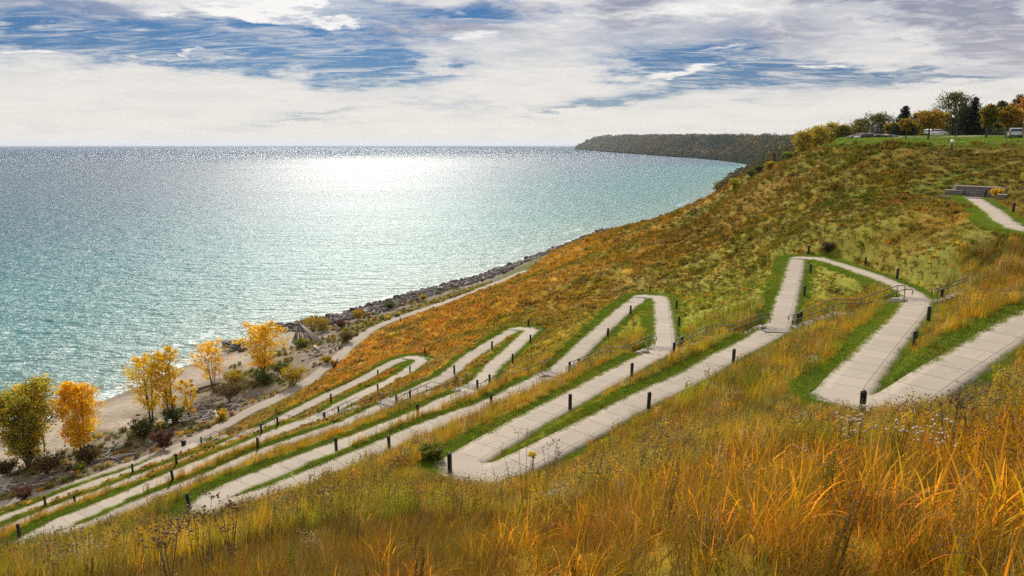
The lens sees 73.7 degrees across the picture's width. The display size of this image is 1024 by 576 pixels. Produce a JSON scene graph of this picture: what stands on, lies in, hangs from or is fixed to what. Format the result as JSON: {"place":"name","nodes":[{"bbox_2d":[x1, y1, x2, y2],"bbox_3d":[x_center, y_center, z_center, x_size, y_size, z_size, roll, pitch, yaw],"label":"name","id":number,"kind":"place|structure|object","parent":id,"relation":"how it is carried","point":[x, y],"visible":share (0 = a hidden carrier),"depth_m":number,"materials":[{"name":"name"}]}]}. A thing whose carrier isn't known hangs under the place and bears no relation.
{"place":"outdoors","nodes":[
{"label":"outdoors","id":0,"kind":"place"},
{"bbox_2d":[0,270,525,508],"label":"beach path","id":1,"kind":"structure","parent":0,"point":[339,355],"depth_m":102.88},
{"bbox_2d":[0,146,747,440],"bbox_3d":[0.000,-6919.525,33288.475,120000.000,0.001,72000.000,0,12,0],"label":"lake water","id":2,"kind":"structure","parent":0,"point":[114,260],"depth_m":339.21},
{"bbox_2d":[0,198,1023,546],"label":"switchback path","id":3,"kind":"structure","parent":0,"point":[866,368],"depth_m":44.33,"materials":[{"name":"concrete"}]},
{"bbox_2d":[10,517,74,542],"bbox_3d":[-33.046,17.761,48.235,4.741,0.325,4.210,8,14,32],"label":"hairpin landing","id":4,"kind":"object","parent":3,"relation":"attached to","point":[56,523],"visible":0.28,"depth_m":49.97,"materials":[{"name":"concrete"}]},
{"bbox_2d":[0,139,1023,575],"bbox_3d":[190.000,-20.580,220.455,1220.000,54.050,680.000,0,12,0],"label":"hillside ground","id":5,"kind":"structure","parent":0,"point":[122,409],"depth_m":91.42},
{"bbox_2d":[0,457,19,475],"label":"shrub","id":6,"kind":"object","parent":5,"relation":"on","point":[6,467],"visible":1,"depth_m":82.81,"materials":[{"name":"brown plant"}]},
{"bbox_2d":[4,483,36,500],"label":"shrub","id":7,"kind":"object","parent":5,"relation":"on","point":[23,491],"visible":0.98,"depth_m":73.94,"materials":[{"name":"red plant"}]},
{"bbox_2d":[0,372,62,466],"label":"willow","id":8,"kind":"object","parent":5,"relation":"on","point":[29,401],"visible":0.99,"depth_m":83.27,"materials":[{"name":"green plant"}]},
{"bbox_2d":[21,446,74,475],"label":"shrub","id":9,"kind":"object","parent":5,"relation":"on","point":[44,463],"visible":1,"depth_m":82.16,"materials":[{"name":"brown plant"}]},
{"bbox_2d":[43,380,109,450],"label":"poplar","id":10,"kind":"object","parent":5,"relation":"on","point":[76,429],"visible":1,"depth_m":85.48,"materials":[{"name":"yellow plant"}]},
{"bbox_2d":[73,463,85,471],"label":"shrub","id":11,"kind":"object","parent":5,"relation":"on","point":[80,466],"visible":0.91,"depth_m":82.04,"materials":[{"name":"green plant"}]},
{"bbox_2d":[72,440,104,463],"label":"shrub","id":12,"kind":"object","parent":5,"relation":"on","point":[86,454],"visible":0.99,"depth_m":85.55,"materials":[{"name":"brown plant"}]},
{"bbox_2d":[127,415,157,439],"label":"shrub","id":13,"kind":"object","parent":5,"relation":"on","point":[141,427],"visible":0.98,"depth_m":92.26,"materials":[{"name":"green plant"}]},
{"bbox_2d":[118,350,180,423],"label":"poplar","id":14,"kind":"object","parent":5,"relation":"on","point":[139,363],"visible":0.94,"depth_m":96.64,"materials":[{"name":"yellow plant"}]},
{"bbox_2d":[148,427,178,448],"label":"shrub","id":15,"kind":"object","parent":5,"relation":"on","point":[161,438],"visible":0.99,"depth_m":86.15,"materials":[{"name":"red plant"}]},
{"bbox_2d":[140,504,188,575],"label":"dried flower","id":16,"kind":"object","parent":5,"relation":"on","point":[153,538],"visible":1,"depth_m":6.80,"materials":[{"name":"brown plant"}]},
{"bbox_2d":[145,345,184,409],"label":"poplar","id":17,"kind":"object","parent":5,"relation":"on","point":[169,375],"visible":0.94,"depth_m":97.45,"materials":[{"name":"yellow plant"}]},
{"bbox_2d":[159,403,187,425],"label":"shrub","id":18,"kind":"object","parent":5,"relation":"on","point":[175,414],"visible":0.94,"depth_m":96.97,"materials":[{"name":"green plant"}]},
{"bbox_2d":[176,379,197,416],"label":"poplar","id":19,"kind":"object","parent":5,"relation":"on","point":[185,399],"visible":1,"depth_m":98.92,"materials":[{"name":"yellow plant"}]},
{"bbox_2d":[185,493,190,508],"bbox_3d":[-18.457,12.165,38.904,0.335,1.085,0.340,-8,15,-30],"label":"bollard light","id":20,"kind":"object","parent":5,"relation":"on","point":[187,496],"visible":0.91,"depth_m":38.79,"materials":[{"name":"black paint"}]},
{"bbox_2d":[180,490,219,572],"bbox_3d":[-4.517,3.709,9.954,0.457,1.393,0.777,0,12,0],"label":"dried flower","id":21,"kind":"object","parent":5,"relation":"on","point":[198,512],"visible":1,"depth_m":9.84,"materials":[{"name":"brown plant"}]},
{"bbox_2d":[191,382,218,392],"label":"driftwood log","id":22,"kind":"object","parent":5,"relation":"on","point":[203,387],"visible":0.53,"depth_m":112.25,"materials":[{"name":"grey wood"}]},
{"bbox_2d":[185,337,233,386],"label":"poplar","id":23,"kind":"object","parent":5,"relation":"on","point":[209,350],"visible":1,"depth_m":110.38,"materials":[{"name":"yellow plant"}]},
{"bbox_2d":[196,483,241,513],"bbox_3d":[-17.080,12.570,39.347,4.500,0.325,3.490,10,15,40],"label":"hairpin landing","id":24,"kind":"object","parent":5,"relation":"on","point":[225,491],"visible":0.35,"depth_m":40.60,"materials":[{"name":"concrete"}]},
{"bbox_2d":[190,422,250,443],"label":"stair flight","id":25,"kind":"object","parent":5,"relation":"on","point":[211,439],"visible":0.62,"depth_m":85.08,"materials":[{"name":"concrete"}]},
{"bbox_2d":[216,408,226,418],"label":"shrub","id":26,"kind":"object","parent":5,"relation":"on","point":[221,413],"visible":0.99,"depth_m":96.14,"materials":[{"name":"yellow plant"}]},
{"bbox_2d":[212,494,243,563],"bbox_3d":[-4.312,3.833,10.508,0.383,1.369,0.522,4,13,19],"label":"dried flower","id":27,"kind":"object","parent":5,"relation":"on","point":[236,522],"visible":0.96,"depth_m":10.46,"materials":[{"name":"brown plant"}]},
{"bbox_2d":[207,376,254,401],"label":"shrub","id":28,"kind":"object","parent":5,"relation":"on","point":[225,390],"visible":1,"depth_m":105.72,"materials":[{"name":"brown plant"}]},
{"bbox_2d":[219,367,244,385],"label":"shrub","id":29,"kind":"object","parent":5,"relation":"on","point":[233,376],"visible":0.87,"depth_m":113.00,"materials":[{"name":"yellow plant"}]},
{"bbox_2d":[0,280,491,499],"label":"beach weeds","id":30,"kind":"object","parent":5,"relation":"on","point":[48,485],"visible":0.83,"depth_m":103.88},
{"bbox_2d":[231,320,290,372],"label":"poplar","id":31,"kind":"object","parent":5,"relation":"on","point":[259,336],"visible":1,"depth_m":116.24,"materials":[{"name":"yellow plant"}]},
{"bbox_2d":[250,368,277,384],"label":"shrub","id":32,"kind":"object","parent":5,"relation":"on","point":[259,377],"visible":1,"depth_m":113.29,"materials":[{"name":"green plant"}]},
{"bbox_2d":[236,405,321,436],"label":"stair flight","id":33,"kind":"object","parent":5,"relation":"on","point":[242,433],"visible":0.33,"depth_m":78.35,"materials":[{"name":"concrete"}]},
{"bbox_2d":[269,360,291,373],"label":"shrub","id":34,"kind":"object","parent":5,"relation":"on","point":[278,367],"visible":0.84,"depth_m":117.78,"materials":[{"name":"green plant"}]},
{"bbox_2d":[280,362,308,384],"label":"shrub","id":35,"kind":"object","parent":5,"relation":"on","point":[296,374],"visible":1,"depth_m":109.14,"materials":[{"name":"yellow plant"}]},
{"bbox_2d":[294,337,308,345],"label":"shrub","id":36,"kind":"object","parent":5,"relation":"on","point":[301,341],"visible":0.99,"depth_m":133.91,"materials":[{"name":"green plant"}]},
{"bbox_2d":[292,320,322,344],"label":"log tepee","id":37,"kind":"object","parent":5,"relation":"on","point":[309,333],"visible":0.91,"depth_m":137.47,"materials":[{"name":"grey wood"}]},
{"bbox_2d":[0,226,617,490],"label":"shore stones","id":38,"kind":"object","parent":5,"relation":"on","point":[403,298],"visible":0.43,"depth_m":160.76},
{"bbox_2d":[300,314,324,332],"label":"shrub","id":39,"kind":"object","parent":5,"relation":"on","point":[310,321],"visible":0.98,"depth_m":144.96,"materials":[{"name":"yellow plant"}]},
{"bbox_2d":[316,317,330,330],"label":"shrub","id":40,"kind":"object","parent":5,"relation":"on","point":[321,323],"visible":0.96,"depth_m":145.90,"materials":[{"name":"yellow plant"}]},
{"bbox_2d":[320,356,331,363],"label":"shrub","id":41,"kind":"object","parent":5,"relation":"on","point":[326,359],"visible":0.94,"depth_m":120.25,"materials":[{"name":"yellow plant"}]},
{"bbox_2d":[328,359,338,367],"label":"shrub","id":42,"kind":"object","parent":5,"relation":"on","point":[332,363],"visible":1,"depth_m":117.85,"materials":[{"name":"orange plant"}]},
{"bbox_2d":[335,319,346,328],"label":"shrub","id":43,"kind":"object","parent":5,"relation":"on","point":[341,323],"visible":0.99,"depth_m":146.14,"materials":[{"name":"brown plant"}]},
{"bbox_2d":[337,330,354,341],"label":"shrub","id":44,"kind":"object","parent":5,"relation":"on","point":[346,335],"visible":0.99,"depth_m":133.27,"materials":[{"name":"green plant"}]},
{"bbox_2d":[313,388,393,417],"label":"stair flight","id":45,"kind":"object","parent":5,"relation":"on","point":[339,413],"visible":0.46,"depth_m":72.14,"materials":[{"name":"concrete"}]},
{"bbox_2d":[352,308,366,319],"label":"shrub","id":46,"kind":"object","parent":5,"relation":"on","point":[356,314],"visible":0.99,"depth_m":154.23,"materials":[{"name":"yellow plant"}]},
{"bbox_2d":[381,452,414,471],"bbox_3d":[-5.426,8.556,32.541,1.671,1.275,1.504,0,12,0],"label":"shrub","id":47,"kind":"object","parent":5,"relation":"on","point":[400,461],"visible":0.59,"depth_m":32.41,"materials":[{"name":"plant"}]},
{"bbox_2d":[402,356,431,361],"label":"hairpin landing","id":48,"kind":"object","parent":5,"relation":"on","point":[414,357],"visible":0.6,"depth_m":101.56,"materials":[{"name":"concrete"}]},
{"bbox_2d":[378,374,472,406],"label":"stair flight","id":49,"kind":"object","parent":5,"relation":"on","point":[387,402],"visible":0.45,"depth_m":65.94,"materials":[{"name":"concrete"}]},
{"bbox_2d":[416,439,445,459],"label":"shrub","id":50,"kind":"object","parent":5,"relation":"on","point":[435,450],"visible":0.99,"depth_m":33.05,"materials":[{"name":"green plant"}]},
{"bbox_2d":[447,452,451,472],"bbox_3d":[-2.895,8.153,31.708,0.335,1.085,0.340,6,13,31],"label":"bollard light","id":51,"kind":"object","parent":5,"relation":"on","point":[449,460],"visible":0.97,"depth_m":31.61,"materials":[{"name":"black paint"}]},
{"bbox_2d":[433,453,512,483],"bbox_3d":[-1.863,8.641,31.756,4.342,0.225,2.050,10,15,38],"label":"hairpin landing","id":52,"kind":"object","parent":5,"relation":"on","point":[464,464],"visible":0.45,"depth_m":32.19,"materials":[{"name":"concrete"}]},
{"bbox_2d":[460,357,555,388],"bbox_3d":[-0.570,7.848,60.270,9.232,4.570,2.100,7,14,31],"label":"stair flight","id":53,"kind":"object","parent":5,"relation":"on","point":[470,385],"visible":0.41,"depth_m":60.27,"materials":[{"name":"concrete"}]},
{"bbox_2d":[0,229,1023,575],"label":"prairie grass","id":54,"kind":"structure","parent":5,"relation":"on","point":[698,417],"depth_m":26.98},
{"bbox_2d":[0,138,1023,525],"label":"prairie cover","id":55,"kind":"object","parent":5,"relation":"on","point":[562,264],"visible":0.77,"depth_m":103.03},
{"bbox_2d":[0,194,1023,546],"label":"mown grass","id":56,"kind":"structure","parent":5,"relation":"on","point":[862,332],"depth_m":49.79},
{"bbox_2d":[493,426,530,505],"bbox_3d":[0.019,3.880,14.220,0.820,2.102,0.491,3,12,14],"label":"dried flower","id":57,"kind":"object","parent":5,"relation":"on","point":[521,490],"visible":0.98,"depth_m":14.13,"materials":[{"name":"brown plant"}]},
{"bbox_2d":[17,391,1023,575],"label":"prairie grass","id":58,"kind":"structure","parent":5,"relation":"on","point":[788,490],"depth_m":5.87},
{"bbox_2d":[527,451,538,470],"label":"dried flower","id":59,"kind":"object","parent":5,"relation":"on","point":[531,454],"visible":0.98,"depth_m":31.60,"materials":[{"name":"yellow plant"}]},
{"bbox_2d":[542,439,562,479],"bbox_3d":[1.137,5.047,19.388,0.669,1.602,0.570,-3,12,-16],"label":"dried flower","id":60,"kind":"object","parent":5,"relation":"on","point":[555,455],"visible":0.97,"depth_m":19.31,"materials":[{"name":"brown plant"}]},
{"bbox_2d":[568,393,571,409],"bbox_3d":[3.438,6.757,40.383,0.335,1.085,0.340,-4,12,-18],"label":"bollard light","id":61,"kind":"object","parent":5,"relation":"on","point":[570,401],"visible":0.97,"depth_m":40.30,"materials":[{"name":"black paint"}]},
{"bbox_2d":[541,335,656,376],"bbox_3d":[7.115,5.765,56.045,9.151,4.195,2.100,3,12,16],"label":"stair flight","id":62,"kind":"object","parent":5,"relation":"on","point":[549,373],"visible":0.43,"depth_m":56.20,"materials":[{"name":"concrete"}]},
{"bbox_2d":[647,391,651,408],"bbox_3d":[7.645,6.289,38.087,0.335,1.085,0.340,3,13,7],"label":"bollard light","id":63,"kind":"object","parent":5,"relation":"on","point":[649,393],"visible":0.97,"depth_m":38.01,"materials":[{"name":"black paint"}]},
{"bbox_2d":[633,294,667,297],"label":"hairpin landing","id":64,"kind":"object","parent":5,"relation":"on","point":[641,296],"visible":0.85,"depth_m":79.64,"materials":[{"name":"concrete"}]},
{"bbox_2d":[649,313,770,351],"bbox_3d":[15.251,3.739,53.214,8.956,3.887,2.100,3,12,15],"label":"stair flight","id":65,"kind":"object","parent":5,"relation":"on","point":[661,348],"visible":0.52,"depth_m":53.17,"materials":[{"name":"concrete"}]},
{"bbox_2d":[728,178,739,186],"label":"shrub","id":66,"kind":"object","parent":5,"relation":"on","point":[734,182],"visible":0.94,"depth_m":164.13,"materials":[{"name":"yellow plant"}]},
{"bbox_2d":[764,160,776,168],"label":"shrub","id":67,"kind":"object","parent":5,"relation":"on","point":[772,162],"visible":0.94,"depth_m":156.35,"materials":[{"name":"yellow plant"}]},
{"bbox_2d":[781,150,796,159],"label":"shrub","id":68,"kind":"object","parent":5,"relation":"on","point":[787,154],"visible":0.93,"depth_m":149.38,"materials":[{"name":"green plant"}]},
{"bbox_2d":[789,129,815,152],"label":"park tree","id":69,"kind":"object","parent":5,"relation":"on","point":[802,139],"visible":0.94,"depth_m":159.94,"materials":[{"name":"yellow plant"}]},
{"bbox_2d":[789,256,821,258],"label":"hairpin landing","id":70,"kind":"object","parent":5,"relation":"on","point":[799,257],"visible":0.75,"depth_m":76.24,"materials":[{"name":"concrete"}]},
{"bbox_2d":[805,125,831,146],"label":"park tree","id":71,"kind":"object","parent":5,"relation":"on","point":[818,131],"visible":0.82,"depth_m":161.82,"materials":[{"name":"yellow plant"}]},
{"bbox_2d":[819,241,836,252],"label":"shrub","id":72,"kind":"object","parent":5,"relation":"on","point":[827,245],"visible":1,"depth_m":76.34,"materials":[{"name":"green plant"}]},
{"bbox_2d":[813,121,850,144],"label":"park tree","id":73,"kind":"object","parent":5,"relation":"on","point":[829,125],"visible":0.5,"depth_m":168.05,"materials":[{"name":"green plant"}]},
{"bbox_2d":[759,285,913,332],"bbox_3d":[23.979,1.737,50.835,10.123,3.962,2.100,2,12,8],"label":"stair flight","id":74,"kind":"object","parent":5,"relation":"on","point":[768,329],"visible":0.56,"depth_m":50.94,"materials":[{"name":"concrete"}]},
{"bbox_2d":[830,124,854,138],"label":"park tree","id":75,"kind":"object","parent":5,"relation":"on","point":[844,129],"visible":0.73,"depth_m":162.46,"materials":[{"name":"green plant"}]},
{"bbox_2d":[835,412,857,455],"bbox_3d":[5.518,2.609,11.344,0.346,1.063,0.334,5,13,21],"label":"dried flower","id":76,"kind":"object","parent":5,"relation":"on","point":[854,430],"visible":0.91,"depth_m":11.30,"materials":[{"name":"brown plant"}]},
{"bbox_2d":[809,386,886,410],"bbox_3d":[13.501,4.509,26.111,4.068,0.225,1.978,11,16,43],"label":"hairpin landing","id":77,"kind":"object","parent":5,"relation":"on","point":[831,394],"visible":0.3,"depth_m":26.99,"materials":[{"name":"concrete"}]},
{"bbox_2d":[849,117,873,133],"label":"park tree","id":78,"kind":"object","parent":5,"relation":"on","point":[860,125],"visible":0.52,"depth_m":168.85,"materials":[{"name":"green plant"}]},
{"bbox_2d":[847,404,877,456],"bbox_3d":[6.026,2.568,11.748,0.703,1.246,0.321,-10,15,-38],"label":"dried flower","id":79,"kind":"object","parent":5,"relation":"on","point":[860,419],"visible":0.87,"depth_m":11.69,"materials":[{"name":"brown plant"}]},
{"bbox_2d":[859,389,866,411],"bbox_3d":[12.767,4.216,24.846,0.340,1.085,0.335,-5,12,-23],"label":"bollard light","id":80,"kind":"object","parent":5,"relation":"on","point":[863,395],"visible":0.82,"depth_m":24.73,"materials":[{"name":"black paint"}]},
{"bbox_2d":[846,123,897,137],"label":"stone sculpture","id":81,"kind":"object","parent":5,"relation":"on","point":[873,133],"visible":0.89,"depth_m":126.07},
{"bbox_2d":[856,111,895,133],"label":"park tree","id":82,"kind":"object","parent":5,"relation":"on","point":[880,118],"visible":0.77,"depth_m":158.68,"materials":[{"name":"green plant"}]},
{"bbox_2d":[883,122,895,133],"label":"park tree","id":83,"kind":"object","parent":5,"relation":"on","point":[886,128],"visible":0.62,"depth_m":147.08,"materials":[{"name":"yellow plant"}]},
{"bbox_2d":[889,297,903,302],"bbox_3d":[27.787,0.931,49.365,0.995,0.489,0.557,-2,20,16],"label":"stone","id":84,"kind":"object","parent":5,"relation":"on","point":[894,299],"visible":0.8,"depth_m":49.22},
{"bbox_2d":[888,105,919,135],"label":"conifer","id":85,"kind":"object","parent":5,"relation":"on","point":[903,114],"visible":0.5,"depth_m":139.49,"materials":[{"name":"green plant"}]},
{"bbox_2d":[896,118,917,138],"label":"park tree","id":86,"kind":"object","parent":5,"relation":"on","point":[906,125],"visible":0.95,"depth_m":108.03,"materials":[{"name":"yellow plant"}]},
{"bbox_2d":[912,330,917,349],"bbox_3d":[20.642,2.682,34.977,0.340,1.085,0.335,-9,15,-42],"label":"bollard light","id":87,"kind":"object","parent":5,"relation":"on","point":[915,334],"visible":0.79,"depth_m":34.89,"materials":[{"name":"black paint"}]},
{"bbox_2d":[818,135,1023,147],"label":"lawn grass","id":88,"kind":"structure","parent":5,"relation":"on","point":[938,139],"depth_m":105.86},
{"bbox_2d":[926,306,931,320],"bbox_3d":[25.816,1.626,42.278,0.340,1.085,0.335,-5,12,-18],"label":"bollard light","id":89,"kind":"object","parent":5,"relation":"on","point":[929,308],"visible":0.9,"depth_m":42.20,"materials":[{"name":"black paint"}]},
{"bbox_2d":[908,109,950,138],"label":"park tree","id":90,"kind":"object","parent":5,"relation":"on","point":[929,119],"visible":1,"depth_m":103.89,"materials":[{"name":"yellow plant"}]},
{"bbox_2d":[922,129,948,134],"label":"white van","id":91,"kind":"object","parent":5,"relation":"on","point":[938,132],"visible":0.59,"depth_m":137.69,"materials":[{"name":"paint"}]},
{"bbox_2d":[899,274,974,303],"bbox_3d":[32.499,-0.341,47.703,9.260,4.345,2.100,7,14,31],"label":"stair flight","id":92,"kind":"object","parent":5,"relation":"on","point":[947,297],"visible":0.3,"depth_m":49.19,"materials":[{"name":"concrete"}]},
{"bbox_2d":[935,387,977,454],"bbox_3d":[5.602,1.852,8.731,0.539,1.278,0.457,-11,16,-41],"label":"dried flower","id":93,"kind":"object","parent":5,"relation":"on","point":[970,397],"visible":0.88,"depth_m":8.69,"materials":[{"name":"brown plant"}]},
{"bbox_2d":[928,89,985,134],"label":"park tree","id":94,"kind":"object","parent":5,"relation":"on","point":[956,97],"visible":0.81,"depth_m":140.33,"materials":[{"name":"green plant"}]},
{"bbox_2d":[952,101,961,135],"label":"street lamp","id":95,"kind":"object","parent":5,"relation":"on","point":[959,105],"visible":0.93,"depth_m":122.82,"materials":[{"name":"metal"}]},
{"bbox_2d":[946,103,968,135],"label":"conifer","id":96,"kind":"object","parent":5,"relation":"on","point":[949,130],"visible":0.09,"depth_m":143.94,"materials":[{"name":"green plant"}]},
{"bbox_2d":[939,196,995,199],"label":"overlook terrace","id":97,"kind":"structure","parent":5,"relation":"on","point":[973,197],"depth_m":77.33,"materials":[{"name":"concrete"}]},
{"bbox_2d":[945,189,964,195],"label":"stone bench wall","id":98,"kind":"structure","parent":97,"relation":"on","point":[955,192],"depth_m":80.26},
{"bbox_2d":[952,97,993,135],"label":"conifer","id":99,"kind":"object","parent":5,"relation":"on","point":[972,125],"visible":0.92,"depth_m":135.75,"materials":[{"name":"green plant"}]},
{"bbox_2d":[953,185,1007,196],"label":"overlook wall","id":100,"kind":"structure","parent":5,"relation":"on","point":[976,191],"depth_m":78.58,"materials":[{"name":"concrete"}]},
{"bbox_2d":[977,103,1000,137],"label":"park tree","id":101,"kind":"object","parent":5,"relation":"on","point":[989,113],"visible":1,"depth_m":110.45,"materials":[{"name":"yellow plant"}]},
{"bbox_2d":[989,188,1004,198],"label":"shrub","id":102,"kind":"object","parent":5,"relation":"on","point":[995,191],"visible":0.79,"depth_m":75.50,"materials":[{"name":"yellow plant"}]},
{"bbox_2d":[996,194,1008,199],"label":"stone block seat","id":103,"kind":"object","parent":5,"relation":"on","point":[1000,196],"visible":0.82,"depth_m":74.22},
{"bbox_2d":[993,100,1012,134],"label":"park tree","id":104,"kind":"object","parent":5,"relation":"on","point":[1001,104],"visible":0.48,"depth_m":135.07,"materials":[{"name":"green plant"}]},
{"bbox_2d":[997,103,1023,136],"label":"park tree","id":105,"kind":"object","parent":5,"relation":"on","point":[1010,115],"visible":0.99,"depth_m":109.61,"materials":[{"name":"yellow plant"}]},
{"bbox_2d":[1006,128,1023,137],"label":"parked car","id":106,"kind":"object","parent":5,"relation":"on","point":[1015,132],"visible":0.91,"depth_m":104.36,"materials":[{"name":"paint"}]},
{"bbox_2d":[1010,94,1023,127],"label":"park tree","id":107,"kind":"object","parent":5,"relation":"on","point":[1017,102],"visible":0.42,"depth_m":134.98,"materials":[{"name":"orange plant"}]},
{"bbox_2d":[0,0,1023,145],"label":"sky","id":108,"kind":"structure","parent":0,"point":[73,72],"materials":[{"name":"white"}]},
{"bbox_3d":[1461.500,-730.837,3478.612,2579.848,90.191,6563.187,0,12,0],"label":"far hills","id":109,"kind":"structure","parent":0,"visible":0},
{"bbox_2d":[575,124,1023,190],"bbox_3d":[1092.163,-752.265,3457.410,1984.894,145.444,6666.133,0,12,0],"label":"woodland","id":110,"kind":"object","parent":109,"relation":"on","point":[751,150],"visible":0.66,"depth_m":2157.47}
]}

